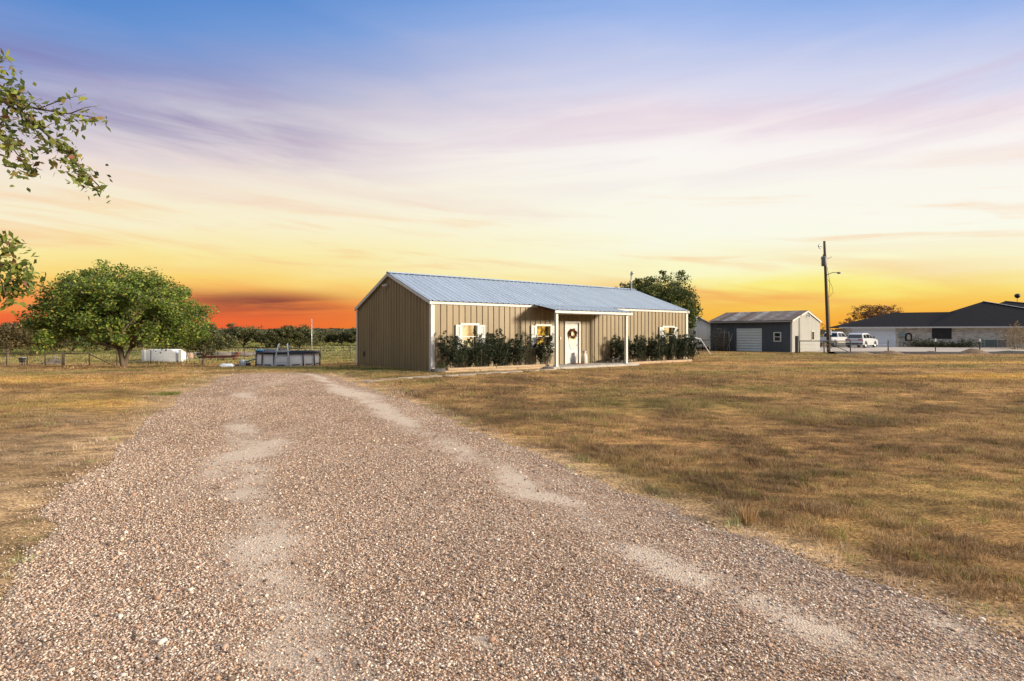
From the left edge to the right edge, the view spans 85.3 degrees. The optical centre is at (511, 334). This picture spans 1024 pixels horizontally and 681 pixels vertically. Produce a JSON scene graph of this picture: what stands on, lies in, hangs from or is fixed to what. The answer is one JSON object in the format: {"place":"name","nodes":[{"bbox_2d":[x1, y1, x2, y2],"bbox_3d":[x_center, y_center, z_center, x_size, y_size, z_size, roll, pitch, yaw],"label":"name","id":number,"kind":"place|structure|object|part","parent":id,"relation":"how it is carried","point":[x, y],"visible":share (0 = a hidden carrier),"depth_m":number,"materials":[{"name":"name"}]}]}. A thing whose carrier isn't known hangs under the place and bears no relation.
{"place":"outdoors","nodes":[
{"label":"outdoors","id":0,"kind":"place"},
{"bbox_2d":[18,357,26,364],"bbox_3d":[-39.799,2.231,45.200,0.416,0.701,0.354,0,0,0],"label":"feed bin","id":1,"kind":"object","parent":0,"point":[22,359],"visible":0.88,"depth_m":45.10,"materials":[{"name":"metal"}]},
{"bbox_2d":[0,373,1023,680],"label":"gravel driveway","id":2,"kind":"structure","parent":0,"point":[676,573],"depth_m":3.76,"materials":[{"name":"beige gravel"}]},
{"bbox_2d":[33,634,71,658],"bbox_3d":[-2.348,1.556,2.781,0.153,0.030,0.192,0,0,0],"label":"fallen twig","id":3,"kind":"object","parent":2,"relation":"on","point":[43,642],"visible":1,"depth_m":2.81,"materials":[{"name":"brown wood"}]},
{"bbox_2d":[0,334,1023,641],"bbox_3d":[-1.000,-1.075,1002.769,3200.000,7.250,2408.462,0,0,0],"label":"ground","id":4,"kind":"structure","parent":0,"point":[28,478],"depth_m":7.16,"materials":[{"name":"brown plant"}]},
{"bbox_2d":[0,321,38,356],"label":"mesquite tree","id":5,"kind":"object","parent":4,"relation":"on","point":[10,337],"visible":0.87,"depth_m":61.60,"materials":[{"name":"green plant"}]},
{"bbox_2d":[0,353,62,365],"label":"fence","id":6,"kind":"object","parent":4,"relation":"on","point":[33,353],"visible":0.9,"depth_m":43.57,"materials":[{"name":"brown metal"}]},
{"bbox_2d":[0,328,73,355],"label":"mesquite tree","id":7,"kind":"object","parent":4,"relation":"on","point":[54,348],"visible":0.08,"depth_m":65.76,"materials":[{"name":"green plant"}]},
{"bbox_2d":[37,355,66,364],"bbox_3d":[-38.766,2.182,46.909,2.055,0.773,1.357,0,0,-23],"label":"brush pile","id":8,"kind":"object","parent":4,"relation":"on","point":[58,361],"visible":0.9,"depth_m":46.89,"materials":[{"name":"brown wood"}]},
{"bbox_2d":[0,47,112,313],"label":"tree","id":9,"kind":"object","parent":4,"relation":"on","point":[11,98],"visible":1,"depth_m":6.36,"materials":[{"name":"green plant"}]},
{"bbox_2d":[48,336,103,352],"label":"mesquite tree","id":10,"kind":"object","parent":4,"relation":"on","point":[66,344],"visible":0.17,"depth_m":69.83,"materials":[{"name":"green plant"}]},
{"bbox_2d":[63,353,114,365],"bbox_3d":[-33.124,2.042,43.600,4.055,1.190,0.100,0,0,0],"label":"fence","id":11,"kind":"object","parent":4,"relation":"on","point":[81,353],"visible":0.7,"depth_m":43.57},
{"bbox_2d":[93,339,128,352],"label":"mesquite tree","id":12,"kind":"object","parent":4,"relation":"on","point":[108,348],"visible":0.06,"depth_m":73.99,"materials":[{"name":"green plant"}]},
{"bbox_2d":[13,259,219,366],"bbox_3d":[-19.893,-1.053,28.468,8.829,5.690,7.801,0,0,13],"label":"tree","id":13,"kind":"object","parent":4,"relation":"on","point":[118,313],"visible":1,"depth_m":26.81,"materials":[{"name":"green plant"}]},
{"bbox_2d":[128,337,166,349],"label":"mesquite tree","id":14,"kind":"object","parent":4,"relation":"on","point":[139,345],"visible":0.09,"depth_m":87.80,"materials":[{"name":"green plant"}]},
{"bbox_2d":[141,349,187,361],"bbox_3d":[-31.792,2.025,51.239,3.520,1.250,1.720,0,0,-3],"label":"tarp shelter","id":15,"kind":"object","parent":4,"relation":"on","point":[168,355],"visible":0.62,"depth_m":50.50,"materials":[{"name":"white paint"}]},
{"bbox_2d":[150,391,180,395],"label":"weed clump","id":16,"kind":"object","parent":4,"relation":"on","point":[169,393],"visible":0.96,"depth_m":14.63,"materials":[{"name":"green plant"}]},
{"bbox_2d":[160,339,183,348],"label":"mesquite tree","id":17,"kind":"object","parent":4,"relation":"on","point":[172,343],"visible":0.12,"depth_m":92.10,"materials":[{"name":"green plant"}]},
{"bbox_2d":[0,338,355,364],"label":"pasture weeds","id":18,"kind":"object","parent":4,"relation":"on","point":[109,357],"visible":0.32,"depth_m":63.13,"materials":[{"name":"green plant"}]},
{"bbox_2d":[196,351,210,358],"bbox_3d":[-32.146,2.000,58.007,1.000,1.160,1.151,0,0,0],"label":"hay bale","id":19,"kind":"object","parent":4,"relation":"on","point":[198,355],"visible":0.31,"depth_m":57.52},
{"bbox_2d":[180,323,233,363],"bbox_3d":[-26.017,0.710,46.899,3.640,3.920,3.696,0,0,34],"label":"mesquite tree","id":20,"kind":"object","parent":4,"relation":"on","point":[209,343],"visible":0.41,"depth_m":46.75,"materials":[{"name":"green plant"}]},
{"bbox_2d":[213,352,231,355],"bbox_3d":[-32.681,2.257,62.029,2.628,0.585,0.596,0,0,-5],"label":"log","id":21,"kind":"object","parent":4,"relation":"on","point":[225,353],"visible":0.36,"depth_m":61.84,"materials":[{"name":"beige wood"}]},
{"bbox_2d":[206,352,240,359],"bbox_3d":[-28.548,2.178,54.998,3.342,0.844,0.700,0,0,2],"label":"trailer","id":22,"kind":"object","parent":4,"relation":"on","point":[210,357],"visible":0.9,"depth_m":54.72,"materials":[{"name":"red metal"}]},
{"bbox_2d":[219,363,233,366],"bbox_3d":[-14.671,1.614,28.586,0.962,0.212,0.570,0,0,-16],"label":"crumpled tarp","id":23,"kind":"object","parent":4,"relation":"on","point":[226,365],"visible":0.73,"depth_m":28.40,"materials":[{"name":"white plastic"}]},
{"bbox_2d":[216,333,238,349],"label":"mesquite tree","id":24,"kind":"object","parent":4,"relation":"on","point":[233,340],"visible":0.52,"depth_m":87.70,"materials":[{"name":"green plant"}]},
{"bbox_2d":[215,359,254,366],"bbox_3d":[-14.191,1.486,28.807,2.118,0.439,0.432,0,0,-37],"label":"pool pump","id":25,"kind":"object","parent":4,"relation":"on","point":[243,362],"visible":0.69,"depth_m":28.82,"materials":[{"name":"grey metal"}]},
{"bbox_2d":[116,346,355,365],"bbox_3d":[-23.406,1.912,55.974,1.519,1.476,27.858,0,0,41],"label":"fence","id":26,"kind":"object","parent":4,"relation":"on","point":[217,354],"visible":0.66,"depth_m":51.01,"materials":[{"name":"brown metal"}]},
{"bbox_2d":[231,352,252,356],"bbox_3d":[-30.719,2.278,62.528,3.022,0.543,0.559,0,0,-2],"label":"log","id":27,"kind":"object","parent":4,"relation":"on","point":[247,354],"visible":0.5,"depth_m":62.32,"materials":[{"name":"beige wood"}]},
{"bbox_2d":[223,323,266,347],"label":"mesquite tree","id":28,"kind":"object","parent":4,"relation":"on","point":[244,335],"visible":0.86,"depth_m":90.92,"materials":[{"name":"green plant"}]},
{"bbox_2d":[273,343,289,366],"bbox_3d":[-11.651,1.094,28.294,0.775,1.237,1.097,0,0,-13],"label":"pool ladder","id":29,"kind":"object","parent":4,"relation":"on","point":[288,350],"visible":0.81,"depth_m":28.03,"materials":[{"name":"white metal"}]},
{"bbox_2d":[262,325,301,348],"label":"mesquite tree","id":30,"kind":"object","parent":4,"relation":"on","point":[274,337],"visible":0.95,"depth_m":90.78,"materials":[{"name":"green plant"}]},
{"bbox_2d":[255,350,320,365],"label":"swimming pool","id":31,"kind":"structure","parent":4,"relation":"on","point":[303,357],"depth_m":28.64,"materials":[{"name":"grey plastic"}]},
{"bbox_2d":[263,349,287,351],"bbox_3d":[-12.143,0.856,28.600,1.387,0.148,0.840,0,0,0],"label":"pool cover","id":32,"kind":"object","parent":31,"relation":"on","point":[279,350],"visible":0.91,"depth_m":28.39,"materials":[{"name":"blue plastic"}]},
{"bbox_2d":[281,324,323,347],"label":"mesquite tree","id":33,"kind":"object","parent":4,"relation":"on","point":[304,335],"visible":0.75,"depth_m":92.85,"materials":[{"name":"green plant"}]},
{"bbox_2d":[311,319,311,349],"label":"utility pole","id":34,"kind":"object","parent":4,"relation":"on","point":[311,334],"visible":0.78,"depth_m":65.94,"materials":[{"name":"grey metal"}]},
{"bbox_2d":[315,329,331,343],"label":"mesquite tree","id":35,"kind":"object","parent":4,"relation":"on","point":[323,333],"visible":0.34,"depth_m":111.31,"materials":[{"name":"green plant"}]},
{"bbox_2d":[320,330,351,344],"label":"mesquite tree","id":36,"kind":"object","parent":4,"relation":"on","point":[342,336],"visible":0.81,"depth_m":106.97,"materials":[{"name":"green plant"}]},
{"bbox_2d":[348,327,355,342],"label":"mesquite tree","id":37,"kind":"object","parent":4,"relation":"on","point":[352,334],"visible":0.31,"depth_m":105.31,"materials":[{"name":"green plant"}]},
{"bbox_2d":[361,380,382,382],"bbox_3d":[-4.711,1.593,18.671,0.784,0.075,0.394,0,0,-45],"label":"flagstone","id":38,"kind":"object","parent":4,"relation":"on","point":[366,381],"visible":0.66,"depth_m":18.45,"materials":[{"name":"beige stone"}]},
{"bbox_2d":[12,327,834,334],"bbox_3d":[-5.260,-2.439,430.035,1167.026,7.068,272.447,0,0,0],"label":"distant woodland","id":39,"kind":"object","parent":4,"relation":"on","point":[334,330],"visible":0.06,"depth_m":314.72,"materials":[{"name":"green plant"}]},
{"bbox_2d":[431,368,445,373],"bbox_3d":[-2.959,1.488,22.650,0.425,0.224,0.749,0,0,44],"label":"dark stone","id":40,"kind":"object","parent":4,"relation":"on","point":[438,370],"visible":0.72,"depth_m":22.48,"materials":[{"name":"grey stone"}]},
{"bbox_2d":[438,330,472,367],"bbox_3d":[-2.440,0.700,23.672,1.345,1.755,1.383,0,0,24],"label":"shrub","id":41,"kind":"object","parent":4,"relation":"on","point":[453,355],"visible":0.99,"depth_m":23.46,"materials":[{"name":"green plant"}]},
{"bbox_2d":[445,369,479,372],"bbox_3d":[-2.072,1.550,23.200,1.672,0.100,0.110,0,0,-36],"label":"landscape timber","id":42,"kind":"object","parent":4,"relation":"on","point":[458,371],"visible":0.67,"depth_m":23.11,"materials":[{"name":"beige wood"}]},
{"bbox_2d":[447,366,495,370],"bbox_3d":[-1.681,1.448,23.523,2.385,0.100,0.110,0,0,-36],"label":"landscape timber","id":43,"kind":"object","parent":42,"relation":"on","point":[472,368],"visible":1,"depth_m":23.42,"materials":[{"name":"beige wood"}]},
{"bbox_2d":[451,373,475,375],"bbox_3d":[-1.841,1.593,21.563,1.002,0.075,0.536,0,0,-34],"label":"flagstone","id":44,"kind":"object","parent":4,"relation":"on","point":[464,374],"visible":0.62,"depth_m":21.41,"materials":[{"name":"beige stone"}]},
{"bbox_2d":[464,329,496,366],"bbox_3d":[-1.436,0.661,24.280,1.561,1.833,1.271,0,0,-11],"label":"shrub","id":45,"kind":"object","parent":4,"relation":"on","point":[477,350],"visible":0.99,"depth_m":24.14,"materials":[{"name":"green plant"}]},
{"bbox_2d":[485,371,506,373],"bbox_3d":[-0.626,1.593,22.840,1.062,0.075,0.644,0,0,-18],"label":"flagstone","id":46,"kind":"object","parent":4,"relation":"on","point":[496,372],"visible":0.48,"depth_m":22.56,"materials":[{"name":"beige stone"}]},
{"bbox_2d":[484,328,510,365],"bbox_3d":[-0.699,0.643,24.945,1.272,1.865,1.250,0,0,-15],"label":"shrub","id":47,"kind":"object","parent":4,"relation":"on","point":[500,353],"visible":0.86,"depth_m":24.82,"materials":[{"name":"green plant"}]},
{"bbox_2d":[480,368,517,371],"bbox_3d":[-0.580,1.550,24.290,1.984,0.100,0.110,0,0,-36],"label":"landscape timber","id":48,"kind":"object","parent":4,"relation":"on","point":[498,369],"visible":1,"depth_m":24.27,"materials":[{"name":"beige wood"}]},
{"bbox_2d":[503,333,532,364],"bbox_3d":[0.174,0.766,25.573,1.378,1.621,1.310,0,0,39],"label":"shrub","id":49,"kind":"object","parent":4,"relation":"on","point":[518,354],"visible":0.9,"depth_m":25.43,"materials":[{"name":"green plant"}]},
{"bbox_2d":[354,271,688,371],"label":"house","id":50,"kind":"structure","parent":4,"relation":"on","point":[404,320],"depth_m":27.47,"materials":[{"name":"beige metal"}]},
{"bbox_2d":[460,323,478,349],"bbox_3d":[-1.976,0.100,24.772,0.971,1.160,0.455,0,0,-36],"label":"window","id":51,"kind":"structure","parent":50,"relation":"in","point":[467,331],"depth_m":24.92,"materials":[{"name":"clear glass"}]},
{"bbox_2d":[535,324,551,347],"bbox_3d":[1.433,0.100,27.263,1.020,1.160,0.455,0,0,-36],"label":"window","id":52,"kind":"structure","parent":50,"relation":"in","point":[539,327],"depth_m":27.41,"materials":[{"name":"yellow glass"}]},
{"bbox_2d":[568,328,577,339],"bbox_3d":[3.090,0.000,28.207,0.639,0.621,0.195,0,0,-36],"label":"wreath","id":53,"kind":"object","parent":50,"relation":"attached to","point":[570,333],"visible":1,"depth_m":28.18,"materials":[{"name":"brown plant"}]},
{"bbox_2d":[567,323,578,362],"bbox_3d":[3.069,0.465,28.272,0.862,2.041,0.144,0,0,-36],"label":"door","id":54,"kind":"structure","parent":50,"relation":"in","point":[572,345],"depth_m":28.31,"materials":[{"name":"white paint"}]},
{"bbox_2d":[603,351,622,362],"bbox_3d":[5.245,1.187,29.202,1.314,0.634,0.490,0,0,-36],"label":"garden cart","id":55,"kind":"object","parent":50,"relation":"on","point":[616,357],"visible":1,"depth_m":29.27,"materials":[{"name":"metal"}]},
{"bbox_2d":[662,326,674,344],"bbox_3d":[9.100,0.085,32.865,1.121,1.130,0.455,0,0,-36],"label":"window","id":56,"kind":"structure","parent":50,"relation":"in","point":[666,328],"depth_m":33.00,"materials":[{"name":"white glass"}]},
{"bbox_2d":[518,366,546,369],"bbox_3d":[1.123,1.550,25.534,2.195,0.100,0.110,0,0,-36],"label":"landscape timber","id":57,"kind":"object","parent":4,"relation":"on","point":[524,368],"visible":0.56,"depth_m":25.26,"materials":[{"name":"beige wood"}]},
{"bbox_2d":[496,364,552,367],"bbox_3d":[0.596,1.448,25.187,3.215,0.100,0.112,0,0,-36],"label":"landscape timber","id":58,"kind":"object","parent":57,"relation":"on","point":[518,366],"visible":0.99,"depth_m":25.09,"materials":[{"name":"beige wood"}]},
{"bbox_2d":[532,327,553,363],"bbox_3d":[1.553,0.607,26.527,1.111,1.935,1.029,0,0,-38],"label":"shrub","id":59,"kind":"object","parent":4,"relation":"on","point":[541,357],"visible":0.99,"depth_m":26.34,"materials":[{"name":"green plant"}]},
{"bbox_2d":[609,335,630,362],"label":"shrub","id":60,"kind":"object","parent":4,"relation":"on","point":[618,345],"visible":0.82,"depth_m":29.47,"materials":[{"name":"green plant"}]},
{"bbox_2d":[628,335,645,361],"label":"shrub","id":61,"kind":"object","parent":4,"relation":"on","point":[639,347],"visible":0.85,"depth_m":30.22,"materials":[{"name":"green plant"}]},
{"bbox_2d":[628,361,660,363],"bbox_3d":[7.163,1.535,30.010,2.583,0.130,0.110,0,0,-36],"label":"landscape timber","id":62,"kind":"object","parent":4,"relation":"on","point":[645,362],"visible":0.66,"depth_m":30.01,"materials":[{"name":"beige wood"}]},
{"bbox_2d":[640,335,668,360],"bbox_3d":[7.986,0.769,31.394,1.684,1.619,1.325,0,0,17],"label":"shrub","id":63,"kind":"object","parent":4,"relation":"on","point":[659,351],"visible":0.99,"depth_m":31.15,"materials":[{"name":"green plant"}]},
{"bbox_2d":[616,270,704,335],"bbox_3d":[12.666,-2.020,50.356,9.102,7.480,8.115,0,0,0],"label":"tree","id":64,"kind":"object","parent":4,"relation":"on","point":[675,293],"visible":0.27,"depth_m":48.50,"materials":[{"name":"green plant"}]},
{"bbox_2d":[658,328,680,359],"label":"shrub","id":65,"kind":"object","parent":4,"relation":"on","point":[673,347],"visible":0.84,"depth_m":31.89,"materials":[{"name":"green plant"}]},
{"bbox_2d":[661,359,691,362],"bbox_3d":[9.345,1.535,31.603,2.780,0.130,0.110,0,0,-36],"label":"landscape timber","id":66,"kind":"object","parent":4,"relation":"on","point":[670,361],"visible":0.99,"depth_m":31.52,"materials":[{"name":"beige wood"}]},
{"bbox_2d":[671,329,691,359],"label":"shrub","id":67,"kind":"object","parent":4,"relation":"on","point":[682,342],"visible":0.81,"depth_m":32.45,"materials":[{"name":"green plant"}]},
{"bbox_2d":[682,331,702,358],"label":"shrub","id":68,"kind":"object","parent":4,"relation":"on","point":[691,351],"visible":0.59,"depth_m":33.04,"materials":[{"name":"green plant"}]},
{"bbox_2d":[688,317,709,348],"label":"storage shed","id":69,"kind":"structure","parent":4,"relation":"on","point":[702,329],"depth_m":58.38,"materials":[{"name":"white"}]},
{"bbox_2d":[699,328,707,345],"bbox_3d":[20.096,0.325,58.405,1.100,1.950,0.036,0,0,-13],"label":"door","id":70,"kind":"structure","parent":69,"relation":"in","point":[703,332],"depth_m":58.42,"materials":[{"name":"white metal"}]},
{"bbox_2d":[709,326,735,350],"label":"shrub","id":71,"kind":"object","parent":4,"relation":"on","point":[722,343],"visible":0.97,"depth_m":52.38,"materials":[{"name":"green plant"}]},
{"bbox_2d":[732,500,760,525],"bbox_3d":[1.990,1.509,4.700,0.209,0.192,0.228,0,0,-32],"label":"weed clump","id":72,"kind":"object","parent":4,"relation":"on","point":[747,516],"visible":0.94,"depth_m":4.68,"materials":[{"name":"brown plant"}]},
{"bbox_2d":[708,310,821,351],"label":"metal shed","id":73,"kind":"structure","parent":4,"relation":"on","point":[771,331],"depth_m":51.59,"materials":[{"name":"grey metal"}]},
{"bbox_2d":[737,328,761,351],"bbox_3d":[22.028,0.550,51.687,0.030,2.200,2.344,0,0,-45],"label":"roller door","id":74,"kind":"structure","parent":73,"relation":"in","point":[748,339],"depth_m":51.65,"materials":[{"name":"white metal"}]},
{"bbox_2d":[773,332,780,341],"bbox_3d":[23.794,0.250,49.872,0.667,0.860,0.080,0,0,45],"label":"window","id":75,"kind":"structure","parent":73,"relation":"in","point":[776,335],"depth_m":49.89,"materials":[{"name":"white glass"}]},
{"bbox_2d":[795,336,797,352],"bbox_3d":[23.853,0.925,46.600,0.200,1.550,0.200,0,0,0],"label":"gate post","id":76,"kind":"object","parent":4,"relation":"on","point":[796,344],"visible":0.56,"depth_m":46.50,"materials":[{"name":"black metal"}]},
{"bbox_2d":[820,323,825,343],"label":"bush","id":77,"kind":"object","parent":4,"relation":"on","point":[822,332],"visible":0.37,"depth_m":87.70,"materials":[{"name":"green plant"}]},
{"bbox_2d":[818,241,840,351],"bbox_3d":[28.172,-3.198,49.415,1.892,10.207,0.670,0,0,0],"label":"utility pole","id":78,"kind":"object","parent":4,"relation":"on","point":[824,258],"visible":1,"depth_m":49.49,"materials":[{"name":"brown wood"}]},
{"bbox_2d":[799,340,888,352],"bbox_3d":[27.988,1.120,46.942,7.684,1.160,0.174,0,0,-2],"label":"fence","id":79,"kind":"object","parent":4,"relation":"on","point":[837,346],"visible":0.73,"depth_m":46.92,"materials":[{"name":"metal"}]},
{"bbox_2d":[838,317,853,332],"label":"tree","id":80,"kind":"object","parent":4,"relation":"on","point":[848,320],"visible":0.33,"depth_m":98.12,"materials":[{"name":"green plant"}]},
{"bbox_2d":[847,351,872,353],"bbox_3d":[27.771,1.507,44.321,2.840,0.266,1.469,0,0,0],"label":"dirt mound","id":81,"kind":"object","parent":4,"relation":"on","point":[860,352],"visible":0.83,"depth_m":44.08,"materials":[{"name":"brown soil"}]},
{"bbox_2d":[844,304,903,320],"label":"tree","id":82,"kind":"object","parent":4,"relation":"on","point":[869,313],"visible":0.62,"depth_m":95.58,"materials":[{"name":"green plant"}]},
{"bbox_2d":[877,350,903,353],"bbox_3d":[30.269,1.470,44.340,2.758,0.340,1.524,0,0,0],"label":"dirt mound","id":83,"kind":"object","parent":4,"relation":"on","point":[890,352],"visible":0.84,"depth_m":44.04,"materials":[{"name":"brown soil"}]},
{"bbox_2d":[899,335,930,346],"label":"hedge bush","id":84,"kind":"object","parent":4,"relation":"on","point":[914,345],"visible":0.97,"depth_m":67.98,"materials":[{"name":"green plant"}]},
{"bbox_2d":[914,338,933,346],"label":"hedge bush","id":85,"kind":"object","parent":4,"relation":"on","point":[924,345],"visible":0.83,"depth_m":67.74,"materials":[{"name":"green plant"}]},
{"bbox_2d":[828,350,1023,353],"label":"soil berm","id":86,"kind":"structure","parent":4,"relation":"on","point":[993,352],"depth_m":44.87,"materials":[{"name":"brown soil"}]},
{"bbox_2d":[830,293,1023,347],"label":"ranch house","id":87,"kind":"structure","parent":4,"relation":"on","point":[985,320],"depth_m":69.26,"materials":[{"name":"brick"}]},
{"bbox_2d":[852,328,895,346],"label":"garage door","id":88,"kind":"structure","parent":87,"relation":"in","point":[882,335],"depth_m":70.39,"materials":[{"name":"white metal"}]},
{"bbox_2d":[932,328,951,338],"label":"window","id":89,"kind":"structure","parent":87,"relation":"in","point":[937,333],"depth_m":67.96,"materials":[{"name":"glass"}]},
{"bbox_2d":[929,341,943,346],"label":"hedge bush","id":90,"kind":"object","parent":4,"relation":"on","point":[932,343],"visible":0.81,"depth_m":67.23,"materials":[{"name":"green plant"}]},
{"bbox_2d":[937,340,953,346],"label":"hedge bush","id":91,"kind":"object","parent":4,"relation":"on","point":[948,344],"visible":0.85,"depth_m":66.78,"materials":[{"name":"green plant"}]},
{"bbox_2d":[950,340,964,346],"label":"hedge bush","id":92,"kind":"object","parent":4,"relation":"on","point":[957,345],"visible":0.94,"depth_m":66.41,"materials":[{"name":"green plant"}]},
{"bbox_2d":[958,338,982,347],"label":"hedge bush","id":93,"kind":"object","parent":4,"relation":"on","point":[969,344],"visible":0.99,"depth_m":66.09,"materials":[{"name":"green plant"}]},
{"bbox_2d":[961,348,990,353],"bbox_3d":[37.593,1.389,45.111,2.976,0.503,2.161,0,0,25],"label":"dirt mound","id":94,"kind":"object","parent":4,"relation":"on","point":[973,351],"visible":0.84,"depth_m":44.78,"materials":[{"name":"brown soil"}]},
{"bbox_2d":[980,339,1009,347],"bbox_3d":[56.480,1.125,65.052,2.450,1.050,1.050,0,0,22],"label":"air conditioner","id":95,"kind":"object","parent":4,"relation":"on","point":[990,343],"visible":0.85,"depth_m":64.81,"materials":[{"name":"grey metal"}]},
{"bbox_2d":[996,321,1023,349],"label":"shrub","id":96,"kind":"object","parent":4,"relation":"on","point":[1013,340],"visible":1,"depth_m":58.09,"materials":[{"name":"brown plant"}]},
{"bbox_2d":[0,0,1023,329],"label":"sky","id":97,"kind":"structure","parent":0,"point":[274,160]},
{"bbox_2d":[623,359,692,361],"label":"mulch","id":98,"kind":"object","parent":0,"point":[658,360],"visible":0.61,"depth_m":31.62,"materials":[{"name":"brown wood"}]},
{"bbox_2d":[807,346,1023,351],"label":"neighbour driveway","id":99,"kind":"structure","parent":0,"point":[921,349],"depth_m":57.54,"materials":[{"name":"grey concrete"}]},
{"bbox_2d":[820,332,847,346],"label":"pickup truck","id":100,"kind":"object","parent":99,"relation":"on","point":[838,337],"visible":0.57,"depth_m":68.87,"materials":[{"name":"white paint"}]},
{"bbox_2d":[845,333,877,347],"bbox_3d":[41.504,0.740,66.002,4.785,1.700,2.240,0,0,-39],"label":"station wagon","id":101,"kind":"object","parent":99,"relation":"on","point":[865,339],"visible":0.92,"depth_m":64.78,"materials":[{"name":"white paint"}]},
{"bbox_3d":[39.865,0.260,64.677,0.201,0.400,1.511,0,0,-39],"label":"rear window","id":102,"kind":"part","parent":101,"relation":"part of","materials":[{"name":"black glass"}]},
{"bbox_3d":[3.348,1.493,27.977,0.840,0.018,0.520,0,0,-36],"label":"doormat","id":103,"kind":"object","parent":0,"visible":0},
{"bbox_2d":[581,351,586,363],"bbox_3d":[3.651,1.169,28.162,0.330,0.670,0.330,0,0,11],"label":"milk can","id":104,"kind":"object","parent":103,"relation":"on","point":[583,358],"visible":1,"depth_m":28.03,"materials":[{"name":"beige metal"}]}
]}

